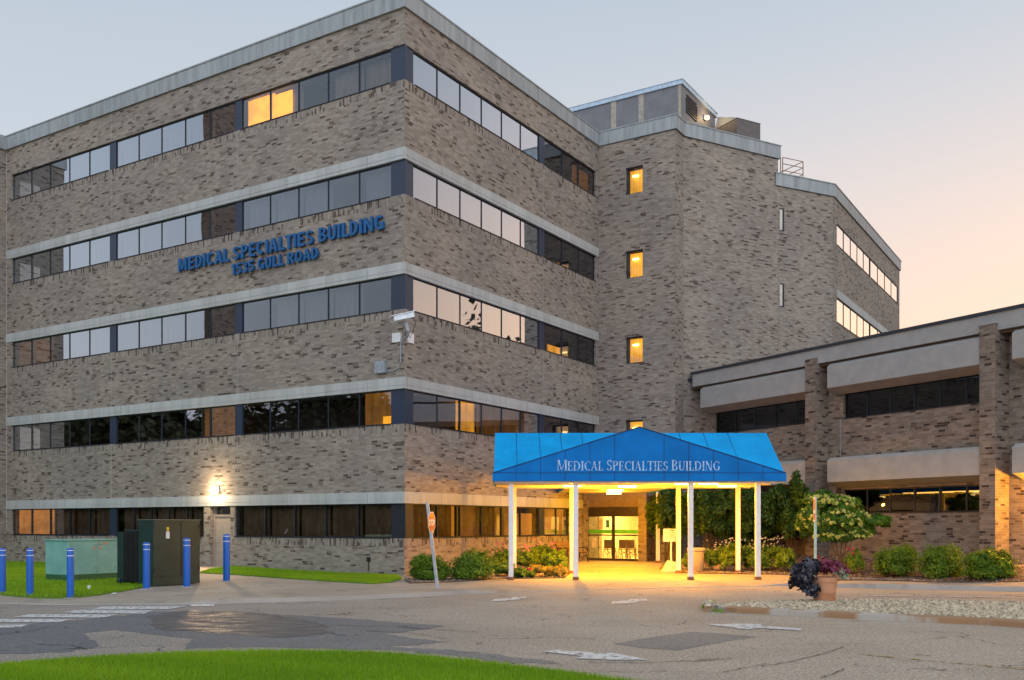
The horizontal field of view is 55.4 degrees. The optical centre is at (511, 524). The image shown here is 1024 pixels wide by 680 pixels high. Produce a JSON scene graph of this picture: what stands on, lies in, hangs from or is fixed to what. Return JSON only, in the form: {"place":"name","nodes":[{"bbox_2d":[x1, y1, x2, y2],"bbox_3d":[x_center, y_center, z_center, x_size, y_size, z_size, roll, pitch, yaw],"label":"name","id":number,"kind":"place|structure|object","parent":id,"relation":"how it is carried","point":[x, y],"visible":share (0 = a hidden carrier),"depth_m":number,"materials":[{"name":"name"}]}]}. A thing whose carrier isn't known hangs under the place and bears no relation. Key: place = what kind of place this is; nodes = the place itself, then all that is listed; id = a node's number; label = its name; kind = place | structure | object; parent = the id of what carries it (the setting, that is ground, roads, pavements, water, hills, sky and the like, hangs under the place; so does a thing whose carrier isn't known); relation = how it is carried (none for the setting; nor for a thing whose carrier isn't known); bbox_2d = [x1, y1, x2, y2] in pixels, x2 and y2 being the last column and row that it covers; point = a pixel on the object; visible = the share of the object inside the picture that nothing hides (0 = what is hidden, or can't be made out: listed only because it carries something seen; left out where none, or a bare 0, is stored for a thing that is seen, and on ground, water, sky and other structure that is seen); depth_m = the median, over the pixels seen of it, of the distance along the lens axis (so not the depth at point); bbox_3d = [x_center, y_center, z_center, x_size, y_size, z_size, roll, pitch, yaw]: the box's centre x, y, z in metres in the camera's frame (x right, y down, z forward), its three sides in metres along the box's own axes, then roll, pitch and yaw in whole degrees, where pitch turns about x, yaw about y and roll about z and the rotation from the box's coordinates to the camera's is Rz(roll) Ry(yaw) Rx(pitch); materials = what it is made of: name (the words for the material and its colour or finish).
{"place":"outdoors","nodes":[
{"label":"outdoors","id":0,"kind":"place"},
{"bbox_2d":[0,560,142,598],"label":"grass","id":1,"kind":"structure","parent":0,"point":[14,571],"depth_m":26.94,"materials":[{"name":"green plant"}]},
{"bbox_2d":[0,548,5,591],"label":"bollard","id":2,"kind":"object","parent":1,"relation":"on","point":[2,569],"visible":0.84,"depth_m":23.95,"materials":[{"name":"plastic"}]},
{"bbox_2d":[26,548,33,594],"bbox_3d":[-11.635,1.136,23.533,0.336,1.159,0.335,0,0,0],"label":"bollard","id":3,"kind":"object","parent":1,"relation":"on","point":[30,571],"visible":0.84,"depth_m":23.47,"materials":[{"name":"plastic"}]},
{"bbox_2d":[63,548,74,598],"bbox_3d":[-10.411,1.135,22.980,0.328,1.184,0.328,0,0,0],"label":"bollard","id":4,"kind":"object","parent":1,"relation":"on","point":[70,571],"visible":0.99,"depth_m":22.91,"materials":[{"name":"metal"}]},
{"bbox_2d":[44,538,116,580],"bbox_3d":[-13.194,1.069,29.913,1.200,1.378,1.770,0,0,32],"label":"utility cabinet","id":5,"kind":"object","parent":1,"relation":"on","point":[95,558],"visible":0.78,"depth_m":29.41,"materials":[{"name":"green metal"}]},
{"bbox_2d":[0,647,645,679],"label":"grass","id":6,"kind":"structure","parent":0,"point":[143,662],"depth_m":11.76,"materials":[{"name":"green plant"}]},
{"bbox_2d":[404,563,569,581],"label":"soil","id":7,"kind":"structure","parent":0,"point":[447,579],"depth_m":30.96,"materials":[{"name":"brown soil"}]},
{"bbox_2d":[0,586,1023,679],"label":"road","id":8,"kind":"structure","parent":0,"point":[532,625],"depth_m":16.02,"materials":[{"name":"grey asphalt"}]},
{"bbox_2d":[17,614,118,617],"bbox_3d":[-8.766,1.788,19.170,1.833,0.001,0.683,0,0,0],"label":"crosswalk stripe","id":9,"kind":"object","parent":8,"relation":"on","point":[80,615],"visible":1,"depth_m":19.25,"materials":[{"name":"white paint"}]},
{"bbox_2d":[65,610,152,613],"bbox_3d":[-8.300,1.788,20.077,1.750,0.001,0.823,0,0,0],"label":"crosswalk stripe","id":10,"kind":"object","parent":8,"relation":"on","point":[117,611],"visible":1,"depth_m":20.14,"materials":[{"name":"white paint"}]},
{"bbox_2d":[0,611,561,664],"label":"dark asphalt","id":11,"kind":"structure","parent":8,"relation":"on","point":[36,637],"depth_m":15.55,"materials":[{"name":"grey asphalt"}]},
{"bbox_2d":[147,611,334,637],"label":"wet asphalt","id":12,"kind":"structure","parent":11,"relation":"on","point":[253,624],"depth_m":17.55,"materials":[{"name":"grey asphalt"}]},
{"bbox_2d":[0,583,1023,604],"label":"kerb","id":13,"kind":"structure","parent":8,"relation":"on","point":[876,586],"depth_m":25.00,"materials":[{"name":"concrete"}]},
{"bbox_2d":[542,649,647,659],"bbox_3d":[1.107,1.788,13.386,0.766,0.001,1.513,0,0,-31],"label":"painted arrow","id":14,"kind":"object","parent":8,"relation":"on","point":[586,655],"visible":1,"depth_m":13.35,"materials":[{"name":"white paint"}]},
{"bbox_2d":[614,632,753,649],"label":"asphalt repair","id":15,"kind":"structure","parent":8,"relation":"on","point":[681,641],"depth_m":15.15,"materials":[{"name":"grey asphalt"}]},
{"bbox_2d":[713,624,801,629],"bbox_3d":[4.302,1.788,17.120,0.995,0.001,1.629,0,0,-30],"label":"painted arrow","id":16,"kind":"object","parent":8,"relation":"on","point":[750,626],"visible":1,"depth_m":17.16,"materials":[{"name":"white paint"}]},
{"bbox_2d":[813,496,816,575],"bbox_3d":[8.701,0.441,27.939,0.081,2.537,0.452,0,0,10],"label":"signpost","id":17,"kind":"object","parent":8,"relation":"on","point":[815,522],"visible":0.91,"depth_m":27.98,"materials":[{"name":"silver metal"}]},
{"bbox_2d":[704,603,1023,627],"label":"island kerb","id":18,"kind":"structure","parent":8,"relation":"on","point":[1005,622],"depth_m":18.46,"materials":[{"name":"grey concrete"}]},
{"label":"island bed","id":19,"kind":"structure","parent":18,"relation":"on","visible":0},
{"bbox_2d":[703,598,1023,619],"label":"gravel","id":20,"kind":"structure","parent":19,"relation":"on","point":[997,609],"depth_m":19.90,"materials":[{"name":"grey gravel"}]},
{"bbox_2d":[788,556,852,600],"bbox_3d":[6.800,1.184,21.514,1.448,1.012,0.752,0,0,0],"label":"flower pot","id":21,"kind":"object","parent":20,"relation":"on","point":[816,587],"visible":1,"depth_m":21.35,"materials":[{"name":"ceramic"}]},
{"bbox_2d":[0,560,1023,603],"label":"pavement","id":22,"kind":"structure","parent":0,"point":[595,574],"depth_m":27.78,"materials":[{"name":"concrete"}]},
{"bbox_2d":[139,542,153,588],"bbox_3d":[-9.764,1.086,26.042,0.371,1.248,0.371,0,0,0],"label":"bollard","id":23,"kind":"object","parent":22,"relation":"on","point":[146,565],"visible":1,"depth_m":25.97,"materials":[{"name":"plastic"}]},
{"bbox_2d":[116,519,200,585],"bbox_3d":[-10.148,0.765,27.961,1.610,1.850,1.709,0,0,32],"label":"transformer","id":24,"kind":"object","parent":22,"relation":"on","point":[164,538],"visible":0.9,"depth_m":27.39,"materials":[{"name":"green paint"}]},
{"bbox_2d":[180,538,193,586],"bbox_3d":[-8.954,1.031,26.846,0.383,1.357,0.383,0,0,0],"label":"bollard","id":25,"kind":"object","parent":22,"relation":"on","point":[186,562],"visible":1,"depth_m":26.76,"materials":[{"name":"plastic"}]},
{"bbox_2d":[220,534,232,581],"bbox_3d":[-8.653,0.990,29.548,0.421,1.436,0.421,0,0,0],"label":"bollard","id":26,"kind":"object","parent":22,"relation":"on","point":[226,557],"visible":1,"depth_m":29.46,"materials":[{"name":"plastic"}]},
{"bbox_2d":[200,567,401,583],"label":"curb","id":27,"kind":"structure","parent":22,"relation":"on","point":[305,579],"depth_m":30.13,"materials":[{"name":"grey concrete"}]},
{"bbox_2d":[200,566,401,582],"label":"grass","id":28,"kind":"structure","parent":27,"relation":"on","point":[371,577],"depth_m":32.20,"materials":[{"name":"green plant"}]},
{"bbox_2d":[426,502,438,588],"bbox_3d":[-2.144,0.547,26.028,0.494,2.326,0.293,0,0,-44],"label":"signpost","id":29,"kind":"object","parent":22,"relation":"on","point":[431,520],"visible":1,"depth_m":26.02,"materials":[{"name":"silver metal"}]},
{"bbox_2d":[404,563,570,582],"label":"bed soil","id":30,"kind":"structure","parent":22,"relation":"on","point":[443,580],"depth_m":30.82,"materials":[{"name":"brown soil"}]},
{"bbox_2d":[407,553,454,580],"bbox_3d":[-2.493,1.287,29.983,1.497,0.901,1.213,0,0,0],"label":"shrub","id":31,"kind":"object","parent":30,"relation":"on","point":[422,565],"visible":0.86,"depth_m":29.63,"materials":[{"name":"green plant"}]},
{"bbox_2d":[448,547,494,579],"bbox_3d":[-1.259,1.220,30.271,1.542,1.036,1.367,0,0,0],"label":"shrub","id":32,"kind":"object","parent":30,"relation":"on","point":[472,565],"visible":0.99,"depth_m":29.96,"materials":[{"name":"green plant"}]},
{"bbox_2d":[491,560,515,574],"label":"bedding plant","id":33,"kind":"object","parent":30,"relation":"on","point":[501,568],"visible":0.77,"depth_m":31.88,"materials":[{"name":"green plant"}]},
{"bbox_2d":[490,542,516,562],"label":"flowering plant","id":34,"kind":"object","parent":30,"relation":"on","point":[500,556],"visible":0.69,"depth_m":34.99,"materials":[{"name":"green plant"}]},
{"bbox_2d":[513,566,535,576],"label":"flowering plant","id":35,"kind":"object","parent":30,"relation":"on","point":[521,572],"visible":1,"depth_m":31.14,"materials":[{"name":"green plant"}]},
{"bbox_2d":[516,544,538,566],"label":"flowering plant","id":36,"kind":"object","parent":30,"relation":"on","point":[527,557],"visible":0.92,"depth_m":34.90,"materials":[{"name":"green plant"}]},
{"bbox_2d":[532,538,555,566],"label":"flowering plant","id":37,"kind":"object","parent":30,"relation":"on","point":[541,550],"visible":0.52,"depth_m":36.15,"materials":[{"name":"green plant"}]},
{"bbox_2d":[541,548,568,566],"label":"bedding plant","id":38,"kind":"object","parent":30,"relation":"on","point":[557,558],"visible":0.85,"depth_m":33.88,"materials":[{"name":"green plant"}]},
{"bbox_2d":[583,492,655,561],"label":"entrance vestibule","id":39,"kind":"object","parent":22,"relation":"on","point":[622,515],"visible":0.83,"depth_m":42.95,"materials":[{"name":"brown brick"}]},
{"bbox_2d":[588,515,612,560],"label":"sliding door","id":40,"kind":"structure","parent":39,"relation":"in","point":[595,532],"depth_m":43.17,"materials":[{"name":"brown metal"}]},
{"bbox_2d":[613,515,637,560],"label":"sliding door","id":41,"kind":"structure","parent":39,"relation":"in","point":[614,531],"depth_m":42.66,"materials":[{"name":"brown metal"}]},
{"bbox_2d":[492,426,785,579],"bbox_3d":[3.920,-0.671,36.538,9.040,4.762,13.123,0,0,0],"label":"entrance canopy","id":42,"kind":"object","parent":22,"relation":"on","point":[646,460],"visible":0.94,"depth_m":30.09,"materials":[{"name":"blue fabric"}]},
{"bbox_2d":[660,554,1023,582],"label":"bed soil","id":43,"kind":"structure","parent":22,"relation":"on","point":[952,580],"depth_m":31.12,"materials":[{"name":"brown soil"}]},
{"bbox_2d":[661,529,675,571],"bbox_3d":[5.635,0.903,34.615,0.648,1.534,0.458,0,0,0],"label":"notice sign","id":44,"kind":"object","parent":43,"relation":"on","point":[669,535],"visible":0.83,"depth_m":34.55,"materials":[{"name":"white metal"}]},
{"bbox_2d":[644,488,698,561],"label":"evergreen","id":45,"kind":"object","parent":43,"relation":"on","point":[661,513],"visible":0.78,"depth_m":40.04,"materials":[{"name":"green plant"}]},
{"bbox_2d":[687,548,705,570],"bbox_3d":[6.581,1.239,34.800,0.660,0.855,0.660,0,0,0],"label":"waste bin","id":46,"kind":"object","parent":43,"relation":"on","point":[698,559],"visible":0.61,"depth_m":34.55,"materials":[{"name":"beige plastic"}]},
{"bbox_2d":[684,488,746,561],"bbox_3d":[8.156,-0.132,38.615,2.597,3.341,2.886,0,0,0],"label":"evergreen","id":47,"kind":"object","parent":43,"relation":"on","point":[711,515],"visible":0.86,"depth_m":37.88,"materials":[{"name":"green plant"}]},
{"bbox_2d":[704,540,726,566],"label":"flowering plant","id":48,"kind":"object","parent":43,"relation":"on","point":[711,557],"visible":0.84,"depth_m":34.90,"materials":[{"name":"green plant"}]},
{"bbox_2d":[718,538,745,569],"bbox_3d":[7.797,1.043,34.747,0.988,1.205,1.043,0,0,0],"label":"flowering plant","id":49,"kind":"object","parent":43,"relation":"on","point":[726,555],"visible":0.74,"depth_m":34.51,"materials":[{"name":"green plant"}]},
{"bbox_2d":[726,483,788,546],"bbox_3d":[9.462,-0.123,37.691,2.409,3.044,2.662,0,0,0],"label":"evergreen","id":50,"kind":"object","parent":43,"relation":"on","point":[773,499],"visible":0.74,"depth_m":37.26,"materials":[{"name":"green plant"}]},
{"bbox_2d":[761,536,783,568],"bbox_3d":[9.195,0.972,34.842,1.137,1.177,1.040,0,0,23],"label":"flowering plant","id":51,"kind":"object","parent":43,"relation":"on","point":[769,553],"visible":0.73,"depth_m":34.64,"materials":[{"name":"green plant"}]},
{"bbox_2d":[772,547,795,568],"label":"bedding plant","id":52,"kind":"object","parent":43,"relation":"on","point":[786,557],"visible":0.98,"depth_m":33.73,"materials":[{"name":"green plant"}]},
{"bbox_2d":[773,470,810,556],"bbox_3d":[10.630,-0.383,36.987,1.381,3.394,2.888,0,0,0],"label":"evergreen","id":53,"kind":"object","parent":43,"relation":"on","point":[786,518],"visible":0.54,"depth_m":36.23,"materials":[{"name":"green plant"}]},
{"bbox_2d":[793,489,892,562],"bbox_3d":[11.145,0.227,32.583,3.371,2.886,1.666,0,0,0],"label":"flowering tree","id":54,"kind":"object","parent":43,"relation":"on","point":[841,518],"visible":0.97,"depth_m":32.32,"materials":[{"name":"green plant"}]},
{"bbox_2d":[842,547,865,571],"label":"flowering plant","id":55,"kind":"object","parent":43,"relation":"on","point":[854,560],"visible":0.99,"depth_m":31.84,"materials":[{"name":"green plant"}]},
{"bbox_2d":[871,542,918,576],"bbox_3d":[12.030,1.119,30.547,1.440,1.206,1.212,0,0,0],"label":"shrub","id":56,"kind":"object","parent":43,"relation":"on","point":[896,560],"visible":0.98,"depth_m":30.28,"materials":[{"name":"green plant"}]},
{"bbox_2d":[912,540,965,578],"bbox_3d":[12.947,1.068,29.428,1.416,1.202,1.449,0,0,-36],"label":"shrub","id":57,"kind":"object","parent":43,"relation":"on","point":[939,561],"visible":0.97,"depth_m":29.10,"materials":[{"name":"green plant"}]},
{"bbox_2d":[959,546,1019,580],"bbox_3d":[13.778,1.097,28.197,1.701,1.024,1.409,0,0,0],"label":"shrub","id":58,"kind":"object","parent":43,"relation":"on","point":[988,563],"visible":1,"depth_m":27.85,"materials":[{"name":"green plant"}]},
{"bbox_2d":[0,0,1023,328],"label":"sky","id":59,"kind":"structure","parent":0,"point":[914,109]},
{"bbox_2d":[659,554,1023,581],"bbox_3d":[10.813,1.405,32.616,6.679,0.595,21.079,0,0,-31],"label":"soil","id":60,"kind":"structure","parent":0,"point":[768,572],"depth_m":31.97,"materials":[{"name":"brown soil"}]},
{"bbox_2d":[740,538,767,568],"bbox_3d":[8.458,1.019,34.732,0.923,1.146,1.260,0,0,-43],"label":"flowering plant","id":61,"kind":"object","parent":60,"relation":"on","point":[747,552],"visible":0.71,"depth_m":34.58,"materials":[{"name":"green plant"}]},
{"label":"ground","id":62,"kind":"structure","parent":0,"visible":0},
{"bbox_2d":[0,134,6,559],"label":"side block","id":63,"kind":"structure","parent":62,"relation":"on","point":[3,344],"depth_m":44.65,"materials":[{"name":"brick"}]},
{"bbox_2d":[5,0,599,575],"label":"office block","id":64,"kind":"structure","parent":62,"relation":"on","point":[147,378],"depth_m":36.94,"materials":[{"name":"brick"}]},
{"bbox_2d":[11,325,109,367],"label":"window","id":65,"kind":"structure","parent":64,"relation":"in","point":[94,341],"depth_m":42.65,"materials":[{"name":"grey glass"}]},
{"bbox_2d":[11,234,109,283],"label":"window","id":66,"kind":"structure","parent":64,"relation":"in","point":[95,251],"depth_m":42.65,"materials":[{"name":"grey glass"}]},
{"bbox_2d":[11,143,109,200],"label":"window","id":67,"kind":"structure","parent":64,"relation":"in","point":[94,161],"depth_m":42.65,"materials":[{"name":"grey glass"}]},
{"bbox_2d":[11,508,109,535],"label":"window","id":68,"kind":"structure","parent":64,"relation":"in","point":[31,521],"depth_m":43.05,"materials":[{"name":"clear glass"}]},
{"bbox_2d":[13,417,109,450],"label":"window","id":69,"kind":"structure","parent":64,"relation":"in","point":[91,431],"depth_m":42.65,"materials":[{"name":"black glass"}]},
{"bbox_2d":[115,506,203,536],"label":"window","id":70,"kind":"structure","parent":64,"relation":"in","point":[131,514],"depth_m":39.56,"materials":[{"name":"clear glass"}]},
{"bbox_2d":[115,405,234,443],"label":"window","id":71,"kind":"structure","parent":64,"relation":"in","point":[218,421],"depth_m":38.61,"materials":[{"name":"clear glass"}]},
{"bbox_2d":[115,304,234,351],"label":"window","id":72,"kind":"structure","parent":64,"relation":"in","point":[219,321],"depth_m":38.61,"materials":[{"name":"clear glass"}]},
{"bbox_2d":[115,203,234,259],"bbox_3d":[-13.458,-11.590,38.707,7.114,1.180,0.200,0,0,32],"label":"window","id":73,"kind":"structure","parent":64,"relation":"in","point":[217,221],"depth_m":38.61,"materials":[{"name":"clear glass"}]},
{"bbox_2d":[115,102,234,168],"bbox_3d":[-13.458,-15.409,38.707,7.114,1.180,0.200,0,0,32],"label":"window","id":74,"kind":"structure","parent":64,"relation":"in","point":[219,121],"depth_m":38.61,"materials":[{"name":"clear glass"}]},
{"bbox_2d":[214,506,229,565],"bbox_3d":[-10.994,0.454,37.372,1.137,2.353,0.194,0,0,32],"label":"door","id":75,"kind":"structure","parent":64,"relation":"in","point":[221,514],"depth_m":37.54,"materials":[{"name":"paint"}]},
{"bbox_2d":[178,215,384,274],"bbox_3d":[-8.688,-9.915,35.507,10.375,1.050,0.094,0,0,32],"label":"wall lettering","id":76,"kind":"object","parent":64,"relation":"attached to","point":[186,263],"depth_m":35.28},
{"bbox_2d":[234,503,390,538],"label":"window","id":77,"kind":"structure","parent":64,"relation":"in","point":[316,519],"depth_m":34.99,"materials":[{"name":"clear glass"}]},
{"bbox_2d":[241,390,390,434],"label":"window","id":78,"kind":"structure","parent":64,"relation":"in","point":[364,409],"depth_m":34.57,"materials":[{"name":"black glass"}]},
{"bbox_2d":[241,277,390,332],"bbox_3d":[-7.084,-7.771,34.693,7.156,1.180,0.200,0,0,32],"label":"window","id":79,"kind":"structure","parent":64,"relation":"in","point":[370,296],"depth_m":34.57,"materials":[{"name":"grey glass"}]},
{"bbox_2d":[241,163,390,230],"bbox_3d":[-7.084,-11.590,34.693,7.156,1.180,0.200,0,0,32],"label":"window","id":80,"kind":"structure","parent":64,"relation":"in","point":[371,184],"depth_m":34.57,"materials":[{"name":"grey glass"}]},
{"bbox_2d":[241,50,390,129],"bbox_3d":[-7.017,-15.409,34.799,7.156,1.180,0.450,0,0,32],"label":"window","id":81,"kind":"structure","parent":64,"relation":"in","point":[270,107],"depth_m":34.60,"materials":[{"name":"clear glass"}]},
{"bbox_2d":[375,342,400,373],"bbox_3d":[-4.149,-5.655,32.668,1.054,1.084,0.160,0,0,32],"label":"electrical box","id":82,"kind":"object","parent":64,"relation":"attached to","point":[380,367],"visible":1,"depth_m":32.72,"materials":[{"name":"grey metal"}]},
{"bbox_2d":[389,310,415,343],"bbox_3d":[-3.634,-6.547,32.165,0.873,0.931,1.066,0,0,-10],"label":"security camera","id":83,"kind":"object","parent":64,"relation":"attached to","point":[408,337],"visible":1,"depth_m":31.94,"materials":[{"name":"grey metal"}]},
{"bbox_2d":[413,390,538,435],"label":"window","id":84,"kind":"structure","parent":64,"relation":"in","point":[429,410],"depth_m":35.73,"materials":[{"name":"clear glass"}]},
{"bbox_2d":[413,277,540,349],"bbox_3d":[-1.123,-7.771,36.423,0.200,1.180,8.319,0,0,32],"label":"window","id":85,"kind":"structure","parent":64,"relation":"in","point":[429,299],"depth_m":35.95,"materials":[{"name":"clear glass"}]},
{"bbox_2d":[413,164,540,255],"bbox_3d":[-1.123,-11.590,36.423,0.200,1.180,8.319,0,0,32],"label":"window","id":86,"kind":"structure","parent":64,"relation":"in","point":[428,188],"depth_m":35.95,"materials":[{"name":"clear glass"}]},
{"bbox_2d":[413,51,540,162],"bbox_3d":[-1.123,-15.409,36.423,0.200,1.180,8.319,0,0,32],"label":"window","id":87,"kind":"structure","parent":64,"relation":"in","point":[427,77],"depth_m":35.95,"materials":[{"name":"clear glass"}]},
{"bbox_2d":[413,504,540,538],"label":"window","id":88,"kind":"structure","parent":64,"relation":"in","point":[472,520],"depth_m":36.23,"materials":[{"name":"clear glass"}]},
{"bbox_2d":[544,507,569,535],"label":"window","id":89,"kind":"structure","parent":64,"relation":"in","point":[553,517],"depth_m":41.33,"materials":[{"name":"clear glass"}]},
{"bbox_2d":[544,415,593,432],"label":"window","id":90,"kind":"structure","parent":64,"relation":"in","point":[551,424],"depth_m":41.84,"materials":[{"name":"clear glass"}]},
{"bbox_2d":[544,323,595,365],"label":"window","id":91,"kind":"structure","parent":64,"relation":"in","point":[558,341],"depth_m":42.14,"materials":[{"name":"black glass"}]},
{"bbox_2d":[544,231,595,281],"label":"window","id":92,"kind":"structure","parent":64,"relation":"in","point":[558,251],"depth_m":42.14,"materials":[{"name":"black glass"}]},
{"bbox_2d":[544,138,595,196],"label":"window","id":93,"kind":"structure","parent":64,"relation":"in","point":[557,160],"depth_m":42.14,"materials":[{"name":"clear glass"}]},
{"bbox_2d":[598,113,781,560],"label":"stair tower","id":94,"kind":"structure","parent":62,"relation":"on","point":[688,247],"depth_m":43.67,"materials":[{"name":"brick"}]},
{"bbox_2d":[627,166,642,194],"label":"window","id":95,"kind":"structure","parent":94,"relation":"in","point":[636,177],"depth_m":43.70,"materials":[{"name":"yellow"}]},
{"bbox_2d":[627,250,642,278],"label":"window","id":96,"kind":"structure","parent":94,"relation":"in","point":[636,260],"depth_m":43.70,"materials":[{"name":"yellow"}]},
{"bbox_2d":[627,336,642,363],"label":"window","id":97,"kind":"structure","parent":94,"relation":"in","point":[636,345],"depth_m":43.70,"materials":[{"name":"yellow"}]},
{"bbox_2d":[569,78,717,130],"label":"rooftop penthouse","id":98,"kind":"object","parent":94,"relation":"on","point":[684,99],"visible":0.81,"depth_m":47.32,"materials":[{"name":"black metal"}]},
{"bbox_2d":[715,117,760,139],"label":"roof vent","id":99,"kind":"object","parent":94,"relation":"on","point":[741,126],"visible":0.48,"depth_m":48.03,"materials":[{"name":"metal"}]},
{"bbox_2d":[775,171,901,353],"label":"block","id":100,"kind":"structure","parent":62,"relation":"on","point":[839,264],"depth_m":47.15,"materials":[{"name":"brick"}]},
{"bbox_2d":[837,224,869,276],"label":"window","id":101,"kind":"structure","parent":100,"relation":"in","point":[845,243],"depth_m":50.80,"materials":[{"name":"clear glass"}]},
{"bbox_2d":[837,298,869,337],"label":"window","id":102,"kind":"structure","parent":100,"relation":"in","point":[847,318],"depth_m":50.58,"materials":[{"name":"clear glass"}]},
{"bbox_2d":[870,259,897,303],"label":"window","id":103,"kind":"structure","parent":100,"relation":"in","point":[877,275],"depth_m":57.26,"materials":[{"name":"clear glass"}]},
{"bbox_2d":[688,303,1023,564],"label":"wing","id":104,"kind":"structure","parent":62,"relation":"on","point":[916,433],"depth_m":33.90,"materials":[{"name":"brick"}]},
{"bbox_2d":[716,400,804,432],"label":"window","id":105,"kind":"structure","parent":104,"relation":"in","point":[790,413],"depth_m":40.36,"materials":[{"name":"black glass"}]},
{"bbox_2d":[843,375,978,418],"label":"window","id":106,"kind":"structure","parent":104,"relation":"in","point":[960,390],"depth_m":33.94,"materials":[{"name":"black glass"}]},
{"bbox_2d":[845,485,978,512],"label":"window","id":107,"kind":"structure","parent":104,"relation":"in","point":[956,498],"depth_m":33.76,"materials":[{"name":"black glass"}]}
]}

